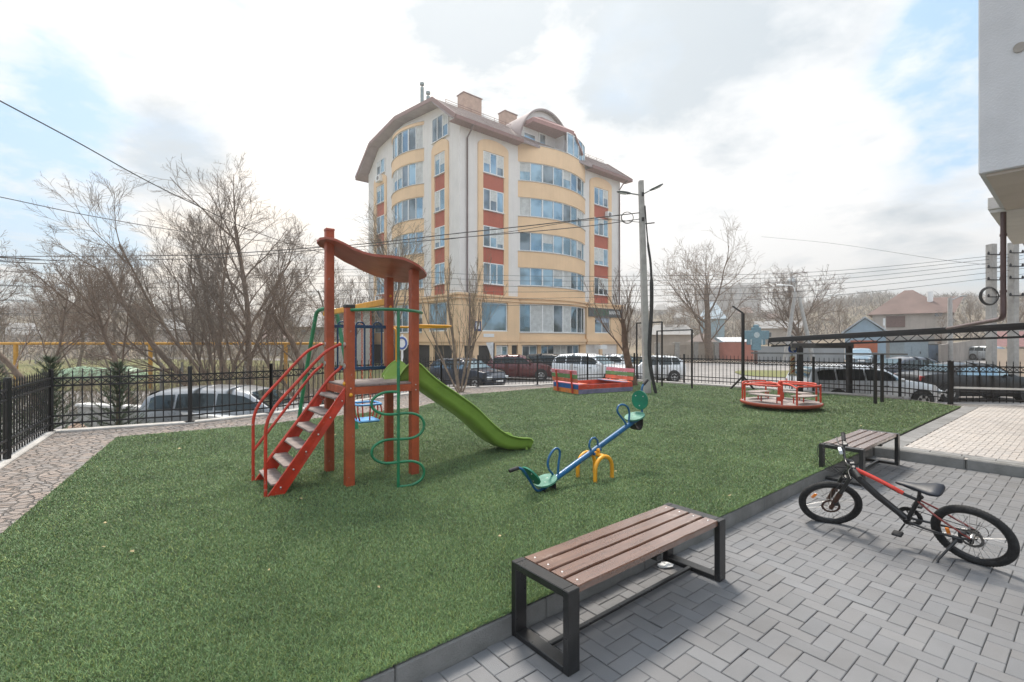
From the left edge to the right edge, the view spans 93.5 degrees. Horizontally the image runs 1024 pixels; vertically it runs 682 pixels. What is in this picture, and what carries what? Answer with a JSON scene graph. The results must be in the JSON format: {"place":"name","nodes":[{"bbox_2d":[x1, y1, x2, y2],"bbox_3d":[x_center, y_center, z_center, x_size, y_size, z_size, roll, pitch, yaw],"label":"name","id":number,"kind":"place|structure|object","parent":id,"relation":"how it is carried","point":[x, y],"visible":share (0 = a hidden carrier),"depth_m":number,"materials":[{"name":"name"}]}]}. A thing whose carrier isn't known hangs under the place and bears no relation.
{"place":"outdoors","nodes":[
{"label":"outdoors","id":0,"kind":"place"},
{"bbox_2d":[0,100,321,252],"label":"overhead wire","id":1,"kind":"object","parent":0,"point":[119,165],"visible":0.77,"depth_m":15.25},
{"bbox_2d":[0,359,429,390],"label":"grass verge","id":2,"kind":"object","parent":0,"point":[21,366],"depth_m":40.97,"materials":[{"name":"plant"}]},
{"bbox_2d":[0,259,34,376],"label":"bare tree","id":3,"kind":"object","parent":2,"relation":"on","point":[3,320],"visible":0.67,"depth_m":30.49,"materials":[{"name":"brown plant"}]},
{"bbox_2d":[27,266,90,362],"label":"bare tree","id":4,"kind":"object","parent":2,"relation":"on","point":[43,315],"visible":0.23,"depth_m":47.70,"materials":[{"name":"brown plant"}]},
{"bbox_2d":[0,239,121,367],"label":"bare tree","id":5,"kind":"object","parent":2,"relation":"on","point":[81,346],"visible":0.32,"depth_m":33.35,"materials":[{"name":"brown plant"}]},
{"bbox_2d":[58,366,147,380],"bbox_3d":[-26.332,2.057,31.000,5.375,0.950,1.600,0,0,0],"label":"covered pile","id":6,"kind":"object","parent":2,"relation":"on","point":[90,369],"visible":0.24,"depth_m":30.50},
{"bbox_2d":[65,237,165,367],"bbox_3d":[-25.433,-1.963,31.433,5.620,9.345,5.289,0,0,-22],"label":"bare tree","id":7,"kind":"object","parent":2,"relation":"on","point":[121,267],"visible":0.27,"depth_m":31.18,"materials":[{"name":"brown plant"}]},
{"bbox_2d":[71,253,174,367],"bbox_3d":[-30.645,-2.284,37.967,4.715,9.642,7.529,0,0,16],"label":"bare tree","id":8,"kind":"object","parent":2,"relation":"on","point":[159,361],"visible":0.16,"depth_m":39.11,"materials":[{"name":"brown plant"}]},
{"bbox_2d":[0,342,355,388],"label":"gas pipe","id":9,"kind":"object","parent":2,"relation":"on","point":[15,349],"visible":0.29,"depth_m":25.95,"materials":[{"name":"metal"}]},
{"bbox_2d":[244,265,317,374],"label":"bare tree","id":10,"kind":"object","parent":2,"relation":"on","point":[282,339],"visible":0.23,"depth_m":30.29,"materials":[{"name":"brown plant"}]},
{"bbox_2d":[284,241,369,345],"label":"bare tree","id":11,"kind":"object","parent":2,"relation":"on","point":[335,289],"visible":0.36,"depth_m":35.49,"materials":[{"name":"brown plant"}]},
{"bbox_2d":[334,274,378,333],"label":"bare tree","id":12,"kind":"object","parent":2,"relation":"on","point":[355,300],"visible":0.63,"depth_m":33.53,"materials":[{"name":"brown plant"}]},
{"bbox_2d":[0,381,959,533],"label":"stone path","id":13,"kind":"structure","parent":0,"point":[31,478],"depth_m":6.79,"materials":[{"name":"stone"}]},
{"bbox_2d":[407,243,507,392],"bbox_3d":[-1.648,-0.643,14.810,3.168,4.775,1.766,0,0,-20],"label":"bare tree","id":14,"kind":"object","parent":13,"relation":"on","point":[458,389],"visible":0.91,"depth_m":14.77,"materials":[{"name":"brown plant"}]},
{"bbox_2d":[0,381,960,681],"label":"turf","id":15,"kind":"structure","parent":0,"point":[378,649],"depth_m":4.09,"materials":[{"name":"plant"}]},
{"bbox_2d":[297,299,383,428],"bbox_3d":[-2.720,0.513,8.087,0.623,2.311,4.154,0,0,-39],"label":"swing set","id":16,"kind":"object","parent":15,"relation":"on","point":[370,304],"visible":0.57,"depth_m":9.02,"materials":[{"name":"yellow metal"}]},
{"bbox_2d":[355,311,381,422],"bbox_3d":[-2.127,0.342,7.029,0.383,1.651,0.448,0,0,-34],"label":"baby swing","id":17,"kind":"object","parent":16,"relation":"hanging from","point":[363,419],"visible":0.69,"depth_m":6.94,"materials":[{"name":"blue plastic"}]},
{"bbox_2d":[251,227,533,496],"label":"play tower","id":18,"kind":"structure","parent":15,"relation":"on","point":[414,377],"depth_m":5.63,"materials":[{"name":"metal"}]},
{"bbox_2d":[508,379,648,492],"bbox_3d":[0.857,1.055,5.444,2.279,1.145,0.305,0,0,-39],"label":"seesaw","id":19,"kind":"object","parent":15,"relation":"on","point":[543,482],"visible":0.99,"depth_m":5.46,"materials":[{"name":"blue metal"}]},
{"bbox_2d":[551,367,633,393],"bbox_3d":[2.538,1.215,15.162,2.284,0.692,1.379,0,0,-28],"label":"sandpit","id":20,"kind":"object","parent":15,"relation":"on","point":[569,384],"visible":0.99,"depth_m":14.83,"materials":[{"name":"wood"}]},
{"bbox_2d":[581,265,655,384],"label":"bare tree","id":21,"kind":"object","parent":15,"relation":"on","point":[626,354],"visible":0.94,"depth_m":17.17,"materials":[{"name":"brown plant"}]},
{"bbox_2d":[617,180,662,393],"bbox_3d":[3.835,-1.580,14.459,1.404,6.485,0.327,0,0,0],"label":"lamp pole","id":22,"kind":"object","parent":15,"relation":"on","point":[646,329],"visible":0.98,"depth_m":14.39,"materials":[{"name":"concrete"}]},
{"bbox_2d":[0,219,638,264],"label":"overhead wire","id":23,"kind":"object","parent":22,"relation":"attached to","point":[360,246],"visible":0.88,"depth_m":16.76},
{"bbox_2d":[0,212,639,260],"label":"overhead wire","id":24,"kind":"object","parent":22,"relation":"attached to","point":[320,247],"visible":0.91,"depth_m":17.12,"materials":[{"name":"metal"}]},
{"bbox_2d":[656,329,692,388],"bbox_3d":[5.670,0.609,16.925,0.060,2.002,2.267,0,0,-13],"label":"carpet frame","id":25,"kind":"object","parent":15,"relation":"on","point":[691,330],"visible":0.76,"depth_m":16.28,"materials":[{"name":"metal"}]},
{"bbox_2d":[729,306,754,388],"bbox_3d":[7.462,0.225,15.630,0.838,2.770,0.138,0,0,6],"label":"braced post","id":26,"kind":"object","parent":15,"relation":"on","point":[742,378],"visible":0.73,"depth_m":15.56,"materials":[{"name":"metal"}]},
{"bbox_2d":[740,380,823,409],"bbox_3d":[6.295,1.241,11.300,1.720,0.638,1.720,0,0,-29],"label":"merry go round","id":27,"kind":"object","parent":15,"relation":"on","point":[778,401],"visible":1,"depth_m":11.03,"materials":[{"name":"metal"}]},
{"bbox_2d":[751,352,907,403],"bbox_3d":[8.266,0.961,12.758,3.525,1.298,0.544,0,0,32],"label":"exercise bar","id":28,"kind":"object","parent":15,"relation":"on","point":[875,377],"visible":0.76,"depth_m":12.27,"materials":[{"name":"metal"}]},
{"bbox_2d":[0,297,1023,360],"bbox_3d":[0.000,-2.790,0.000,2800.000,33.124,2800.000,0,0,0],"label":"ground","id":29,"kind":"structure","parent":0,"point":[632,350],"depth_m":111.02,"materials":[{"name":"soil"}]},
{"bbox_2d":[1,353,107,438],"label":"pine sapling","id":30,"kind":"object","parent":29,"relation":"on","point":[52,365],"visible":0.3,"depth_m":9.62,"materials":[{"name":"green plant"}]},
{"bbox_2d":[0,230,118,401],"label":"bare tree","id":31,"kind":"object","parent":29,"relation":"on","point":[14,370],"visible":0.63,"depth_m":19.56,"materials":[{"name":"brown plant"}]},
{"bbox_2d":[1,235,173,404],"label":"bare tree","id":32,"kind":"object","parent":29,"relation":"on","point":[98,318],"visible":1,"depth_m":16.48,"materials":[{"name":"brown plant"}]},
{"bbox_2d":[76,359,155,427],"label":"pine sapling","id":33,"kind":"object","parent":29,"relation":"on","point":[119,364],"visible":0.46,"depth_m":10.15,"materials":[{"name":"green plant"}]},
{"bbox_2d":[22,172,319,398],"bbox_3d":[-13.082,-1.646,19.934,10.393,9.081,8.166,0,0,0],"label":"bare tree","id":34,"kind":"object","parent":29,"relation":"on","point":[220,327],"visible":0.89,"depth_m":19.42,"materials":[{"name":"brown plant"}]},
{"bbox_2d":[0,344,383,421],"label":"thicket","id":35,"kind":"object","parent":29,"relation":"on","point":[227,382],"visible":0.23,"depth_m":20.28,"materials":[{"name":"plant"}]},
{"bbox_2d":[109,153,314,383],"bbox_3d":[-12.672,-2.938,21.676,6.469,11.505,7.084,0,0,19],"label":"bare tree","id":36,"kind":"object","parent":29,"relation":"on","point":[236,244],"visible":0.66,"depth_m":21.41,"materials":[{"name":"brown plant"}]},
{"bbox_2d":[107,203,323,384],"bbox_3d":[-13.884,-1.988,24.416,10.112,9.686,6.729,0,0,0],"label":"bare tree","id":37,"kind":"object","parent":29,"relation":"on","point":[262,328],"visible":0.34,"depth_m":23.88,"materials":[{"name":"brown plant"}]},
{"bbox_2d":[182,256,341,400],"bbox_3d":[-9.003,-0.336,17.862,3.280,6.355,6.382,0,0,28],"label":"bare tree","id":38,"kind":"object","parent":29,"relation":"on","point":[281,327],"visible":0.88,"depth_m":17.68,"materials":[{"name":"brown plant"}]},
{"bbox_2d":[294,315,323,361],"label":"house","id":39,"kind":"structure","parent":29,"relation":"on","point":[320,348],"depth_m":52.21,"materials":[{"name":"stone"}]},
{"bbox_2d":[334,299,373,364],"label":"house","id":40,"kind":"structure","parent":29,"relation":"on","point":[359,346],"depth_m":46.38,"materials":[{"name":"stone"}]},
{"bbox_2d":[352,191,445,348],"bbox_3d":[-7.170,-3.219,29.913,6.258,11.879,6.527,0,0,0],"label":"bare tree","id":41,"kind":"object","parent":29,"relation":"on","point":[378,238],"visible":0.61,"depth_m":29.29,"materials":[{"name":"brown plant"}]},
{"bbox_2d":[0,379,903,469],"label":"retaining wall","id":42,"kind":"structure","parent":29,"relation":"on","point":[17,454],"depth_m":9.12,"materials":[{"name":"concrete"}]},
{"bbox_2d":[0,370,50,460],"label":"metal fence","id":43,"kind":"object","parent":42,"relation":"on","point":[7,393],"visible":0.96,"depth_m":6.85,"materials":[{"name":"metal"}]},
{"bbox_2d":[48,363,272,430],"bbox_3d":[-6.440,1.050,9.161,3.502,1.140,0.356,0,0,-37],"label":"metal fence","id":44,"kind":"object","parent":42,"relation":"on","point":[91,377],"visible":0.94,"depth_m":8.93,"materials":[{"name":"metal"}]},
{"bbox_2d":[269,356,440,412],"bbox_3d":[-3.725,1.050,13.000,0.071,1.140,6.176,0,0,28],"label":"metal fence","id":45,"kind":"object","parent":42,"relation":"on","point":[271,372],"visible":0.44,"depth_m":11.03,"materials":[{"name":"metal"}]},
{"bbox_2d":[440,354,586,386],"bbox_3d":[0.372,1.050,16.964,5.976,1.140,0.414,0,0,-28],"label":"metal fence","id":46,"kind":"object","parent":42,"relation":"on","point":[508,363],"visible":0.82,"depth_m":16.72,"materials":[{"name":"metal"}]},
{"bbox_2d":[633,353,950,404],"bbox_3d":[8.187,1.050,15.878,0.876,1.140,9.529,0,0,-39],"label":"metal fence","id":47,"kind":"object","parent":42,"relation":"on","point":[900,368],"visible":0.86,"depth_m":14.40,"materials":[{"name":"metal"}]},
{"bbox_2d":[355,82,632,366],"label":"apartment building","id":48,"kind":"structure","parent":29,"relation":"on","point":[464,166],"depth_m":42.52,"materials":[{"name":"paint"}]},
{"bbox_2d":[393,232,422,255],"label":"band window","id":49,"kind":"structure","parent":48,"relation":"in","point":[408,235],"depth_m":42.93,"materials":[{"name":"blue glass"}]},
{"bbox_2d":[393,197,422,224],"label":"band window","id":50,"kind":"structure","parent":48,"relation":"in","point":[407,208],"depth_m":42.94,"materials":[{"name":"blue glass"}]},
{"bbox_2d":[393,161,422,191],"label":"band window","id":51,"kind":"structure","parent":48,"relation":"in","point":[410,174],"depth_m":42.94,"materials":[{"name":"blue glass"}]},
{"bbox_2d":[393,125,422,158],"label":"band window","id":52,"kind":"structure","parent":48,"relation":"in","point":[411,138],"depth_m":42.94,"materials":[{"name":"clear glass"}]},
{"bbox_2d":[428,302,446,331],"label":"window","id":53,"kind":"structure","parent":48,"relation":"in","point":[431,307],"depth_m":40.23,"materials":[{"name":"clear glass"}]},
{"bbox_2d":[430,112,448,144],"bbox_3d":[-6.020,-17.750,40.009,0.170,2.100,2.620,0,0,-41],"label":"window","id":54,"kind":"structure","parent":48,"relation":"in","point":[440,124],"depth_m":40.00,"materials":[{"name":"blue glass"}]},
{"bbox_2d":[483,262,504,285],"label":"window","id":55,"kind":"structure","parent":48,"relation":"in","point":[499,268],"depth_m":40.19,"materials":[{"name":"clear glass"}]},
{"bbox_2d":[483,225,504,249],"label":"window","id":56,"kind":"structure","parent":48,"relation":"in","point":[491,241],"depth_m":40.18,"materials":[{"name":"clear glass"}]},
{"bbox_2d":[483,188,504,213],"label":"window","id":57,"kind":"structure","parent":48,"relation":"in","point":[493,201],"depth_m":40.18,"materials":[{"name":"clear glass"}]},
{"bbox_2d":[483,151,504,177],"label":"window","id":58,"kind":"structure","parent":48,"relation":"in","point":[493,164],"depth_m":40.19,"materials":[{"name":"clear glass"}]},
{"bbox_2d":[482,302,507,331],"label":"window","id":59,"kind":"structure","parent":48,"relation":"in","point":[498,321],"depth_m":40.33,"materials":[{"name":"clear glass"}]},
{"bbox_2d":[519,267,582,290],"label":"band window","id":60,"kind":"structure","parent":48,"relation":"in","point":[528,276],"depth_m":43.21,"materials":[{"name":"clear glass"}]},
{"bbox_2d":[519,197,583,228],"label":"band window","id":61,"kind":"structure","parent":48,"relation":"in","point":[535,207],"depth_m":43.26,"materials":[{"name":"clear glass"}]},
{"bbox_2d":[520,304,583,332],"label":"band window","id":62,"kind":"structure","parent":48,"relation":"in","point":[533,317],"depth_m":43.32,"materials":[{"name":"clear glass"}]},
{"bbox_2d":[520,232,583,258],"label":"band window","id":63,"kind":"structure","parent":48,"relation":"in","point":[529,241],"depth_m":43.26,"materials":[{"name":"blue glass"}]},
{"bbox_2d":[520,162,583,195],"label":"band window","id":64,"kind":"structure","parent":48,"relation":"in","point":[529,171],"depth_m":43.26,"materials":[{"name":"blue glass"}]},
{"bbox_2d":[0,290,1023,363],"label":"brushwood","id":65,"kind":"object","parent":29,"relation":"on","point":[866,299],"visible":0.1,"depth_m":114.14,"materials":[{"name":"plant"}]},
{"bbox_2d":[651,325,693,352],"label":"house","id":66,"kind":"structure","parent":29,"relation":"on","point":[671,337],"depth_m":70.22,"materials":[{"name":"stone"}]},
{"bbox_2d":[654,342,719,359],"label":"street wall","id":67,"kind":"structure","parent":29,"relation":"on","point":[678,350],"depth_m":52.00,"materials":[{"name":"concrete"}]},
{"bbox_2d":[695,286,725,311],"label":"apartment block","id":68,"kind":"structure","parent":29,"relation":"on","point":[701,305],"depth_m":262.00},
{"bbox_2d":[698,302,726,341],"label":"house","id":69,"kind":"structure","parent":29,"relation":"on","point":[721,321],"depth_m":89.86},
{"bbox_2d":[719,342,752,360],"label":"street wall","id":70,"kind":"structure","parent":29,"relation":"on","point":[728,349],"depth_m":50.22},
{"bbox_2d":[725,284,760,313],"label":"apartment block","id":71,"kind":"structure","parent":29,"relation":"on","point":[738,297],"depth_m":258.00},
{"bbox_2d":[745,325,770,363],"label":"roadside cross","id":72,"kind":"object","parent":29,"relation":"on","point":[755,336],"visible":0.81,"depth_m":43.89,"materials":[{"name":"metal"}]},
{"bbox_2d":[754,321,802,343],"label":"house","id":73,"kind":"structure","parent":29,"relation":"on","point":[775,331],"depth_m":84.42,"materials":[{"name":"stone"}]},
{"bbox_2d":[841,317,934,360],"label":"shed","id":74,"kind":"structure","parent":29,"relation":"on","point":[864,324],"depth_m":49.68,"materials":[{"name":"white paint"}]},
{"bbox_2d":[890,341,929,357],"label":"kiosk","id":75,"kind":"object","parent":29,"relation":"on","point":[916,349],"visible":0.36,"depth_m":43.00,"materials":[{"name":"metal"}]},
{"bbox_2d":[867,290,953,356],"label":"house","id":76,"kind":"structure","parent":29,"relation":"on","point":[907,309],"depth_m":55.43,"materials":[{"name":"brown paint"}]},
{"bbox_2d":[947,295,965,360],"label":"street pole","id":77,"kind":"object","parent":29,"relation":"on","point":[950,324],"visible":0.82,"depth_m":43.87,"materials":[{"name":"concrete"}]},
{"bbox_2d":[938,339,985,361],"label":"street wall","id":78,"kind":"structure","parent":29,"relation":"on","point":[960,351],"depth_m":47.28,"materials":[{"name":"concrete"}]},
{"bbox_2d":[997,349,1023,376],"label":"garden wall","id":79,"kind":"structure","parent":29,"relation":"on","point":[1002,356],"depth_m":29.62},
{"bbox_2d":[1007,242,1023,375],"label":"utility pole","id":80,"kind":"object","parent":29,"relation":"on","point":[1013,278],"visible":0.88,"depth_m":19.68,"materials":[{"name":"concrete"}]},
{"bbox_2d":[0,259,1020,287],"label":"overhead wire","id":81,"kind":"object","parent":80,"relation":"attached to","point":[546,286],"visible":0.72,"depth_m":21.70,"materials":[{"name":"metal"}]},
{"bbox_2d":[0,274,1020,330],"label":"overhead wire","id":82,"kind":"object","parent":80,"relation":"attached to","point":[571,304],"visible":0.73,"depth_m":21.61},
{"bbox_2d":[0,268,1023,315],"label":"overhead wire","id":83,"kind":"object","parent":80,"relation":"attached to","point":[24,314],"visible":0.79,"depth_m":21.76,"materials":[{"name":"metal"}]},
{"bbox_2d":[0,0,1023,316],"label":"sky","id":84,"kind":"structure","parent":0,"point":[852,123],"materials":[{"name":"white"}]},
{"bbox_2d":[1,355,1023,442],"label":"street","id":85,"kind":"structure","parent":0,"point":[697,369],"depth_m":28.73,"materials":[{"name":"asphalt"}]},
{"bbox_2d":[75,402,235,426],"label":"ramp parapet","id":86,"kind":"structure","parent":85,"relation":"on","point":[86,407],"depth_m":12.00,"materials":[{"name":"concrete"}]},
{"bbox_2d":[138,384,307,423],"bbox_3d":[-6.800,1.903,12.400,4.430,1.543,2.082,0,0,-4],"label":"parked car","id":87,"kind":"object","parent":85,"relation":"on","point":[184,397],"visible":0.16,"depth_m":11.60,"materials":[{"name":"silver paint"}]},
{"bbox_2d":[429,358,507,385],"bbox_3d":[-2.200,1.614,24.200,4.130,1.523,2.082,0,0,38],"label":"parked car","id":88,"kind":"object","parent":85,"relation":"on","point":[490,374],"visible":0.54,"depth_m":23.38,"materials":[{"name":"blue paint"}]},
{"bbox_2d":[487,354,550,380],"bbox_3d":[0.551,1.563,28.600,3.933,1.523,2.082,0,0,6],"label":"parked car","id":89,"kind":"object","parent":85,"relation":"on","point":[528,370],"visible":0.49,"depth_m":27.76,"materials":[{"name":"red paint"}]},
{"bbox_2d":[552,353,635,379],"bbox_3d":[4.350,1.488,25.600,4.330,1.673,2.082,0,0,35],"label":"parked car","id":90,"kind":"object","parent":85,"relation":"on","point":[596,367],"visible":0.39,"depth_m":25.04,"materials":[{"name":"white paint"}]},
{"bbox_2d":[621,355,685,381],"bbox_3d":[7.600,1.563,27.200,4.030,1.523,2.082,0,0,-10],"label":"parked car","id":91,"kind":"object","parent":85,"relation":"on","point":[678,368],"visible":0.27,"depth_m":26.52,"materials":[{"name":"white paint"}]},
{"bbox_2d":[785,364,941,402],"bbox_3d":[12.350,1.569,17.000,4.530,1.513,2.082,0,0,3],"label":"parked car","id":92,"kind":"object","parent":85,"relation":"on","point":[835,375],"visible":0.34,"depth_m":16.21,"materials":[{"name":"white paint"}]},
{"bbox_2d":[768,323,1023,392],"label":"carport","id":93,"kind":"object","parent":85,"relation":"on","point":[849,346],"visible":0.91,"depth_m":13.87,"materials":[{"name":"metal"}]},
{"bbox_2d":[868,356,940,372],"bbox_3d":[18.600,1.518,22.300,4.630,1.613,2.082,0,0,4],"label":"parked car","id":94,"kind":"object","parent":85,"relation":"on","point":[914,359],"visible":0.12,"depth_m":21.63,"materials":[{"name":"paint"}]},
{"bbox_2d":[894,362,1023,401],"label":"parked car","id":95,"kind":"object","parent":85,"relation":"on","point":[989,381],"visible":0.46,"depth_m":18.08,"materials":[{"name":"black paint"}]},
{"bbox_2d":[979,244,999,364],"bbox_3d":[19.714,-0.810,19.962,0.962,6.420,0.360,0,0,0],"label":"utility pole","id":96,"kind":"object","parent":85,"relation":"on","point":[992,297],"visible":0.81,"depth_m":19.86,"materials":[{"name":"concrete"}]},
{"bbox_2d":[420,456,1023,681],"bbox_3d":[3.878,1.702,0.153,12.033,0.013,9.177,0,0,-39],"label":"paving","id":97,"kind":"structure","parent":0,"point":[964,658],"depth_m":3.06,"materials":[{"name":"concrete"}]},
{"bbox_2d":[512,503,724,676],"bbox_3d":[0.761,1.482,3.113,1.600,0.435,0.460,0,0,-39],"label":"bench","id":98,"kind":"object","parent":97,"relation":"on","point":[569,571],"visible":1,"depth_m":2.86,"materials":[{"name":"wood"}]},
{"bbox_2d":[359,407,960,681],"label":"kerb","id":99,"kind":"structure","parent":97,"relation":"on","point":[441,657],"depth_m":2.88,"materials":[{"name":"concrete"}]},
{"bbox_2d":[819,429,899,486],"bbox_3d":[4.566,1.482,6.293,1.600,0.435,0.460,0,0,-39],"label":"bench","id":100,"kind":"object","parent":97,"relation":"on","point":[860,441],"visible":0.79,"depth_m":6.14,"materials":[{"name":"wood"}]},
{"bbox_2d":[799,432,1019,566],"bbox_3d":[3.158,1.311,3.985,0.514,0.849,1.435,-24,13,-30],"label":"bicycle","id":101,"kind":"object","parent":97,"relation":"on","point":[970,535],"visible":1,"depth_m":3.84,"materials":[{"name":"metal"}]},
{"bbox_2d":[874,446,1023,477],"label":"terrace kerb","id":102,"kind":"structure","parent":97,"relation":"on","point":[984,465],"depth_m":6.46,"materials":[{"name":"concrete"}]},
{"bbox_2d":[978,0,1023,244],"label":"residential block","id":103,"kind":"structure","parent":97,"relation":"on","point":[1001,98],"depth_m":4.62,"materials":[{"name":"white paint"}]},
{"bbox_2d":[946,212,1006,329],"bbox_3d":[7.742,-0.951,8.174,0.070,1.419,5.551,0,0,37],"label":"downpipe","id":104,"kind":"object","parent":103,"relation":"attached to","point":[1003,266],"visible":0.95,"depth_m":5.96,"materials":[{"name":"metal"}]},
{"bbox_2d":[685,359,845,362],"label":"dirt verge","id":105,"kind":"structure","parent":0,"point":[739,361],"depth_m":48.18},
{"bbox_2d":[628,211,791,360],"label":"bare tree","id":106,"kind":"object","parent":105,"relation":"on","point":[707,338],"visible":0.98,"depth_m":49.96,"materials":[{"name":"brown plant"}]},
{"bbox_2d":[776,284,796,362],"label":"street pole","id":107,"kind":"object","parent":105,"relation":"on","point":[789,329],"visible":0.84,"depth_m":45.87,"materials":[{"name":"concrete"}]},
{"bbox_2d":[736,263,852,342],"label":"bare tree","id":108,"kind":"object","parent":105,"relation":"on","point":[787,314],"visible":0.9,"depth_m":51.02,"materials":[{"name":"brown plant"}]},
{"bbox_2d":[754,346,843,361],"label":"street wall","id":109,"kind":"structure","parent":105,"relation":"on","point":[834,358],"depth_m":46.80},
{"bbox_2d":[883,406,1023,464],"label":"terrace margin","id":110,"kind":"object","parent":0,"point":[912,436],"visible":0.82,"depth_m":8.02,"materials":[{"name":"concrete"}]},
{"bbox_2d":[904,404,1023,461],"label":"terrace paving","id":111,"kind":"structure","parent":0,"point":[953,434],"depth_m":7.95,"materials":[{"name":"tile"}]},
{"bbox_2d":[951,360,1023,405],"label":"gate","id":112,"kind":"structure","parent":111,"relation":"on","point":[979,387],"depth_m":11.80,"materials":[{"name":"metal"}]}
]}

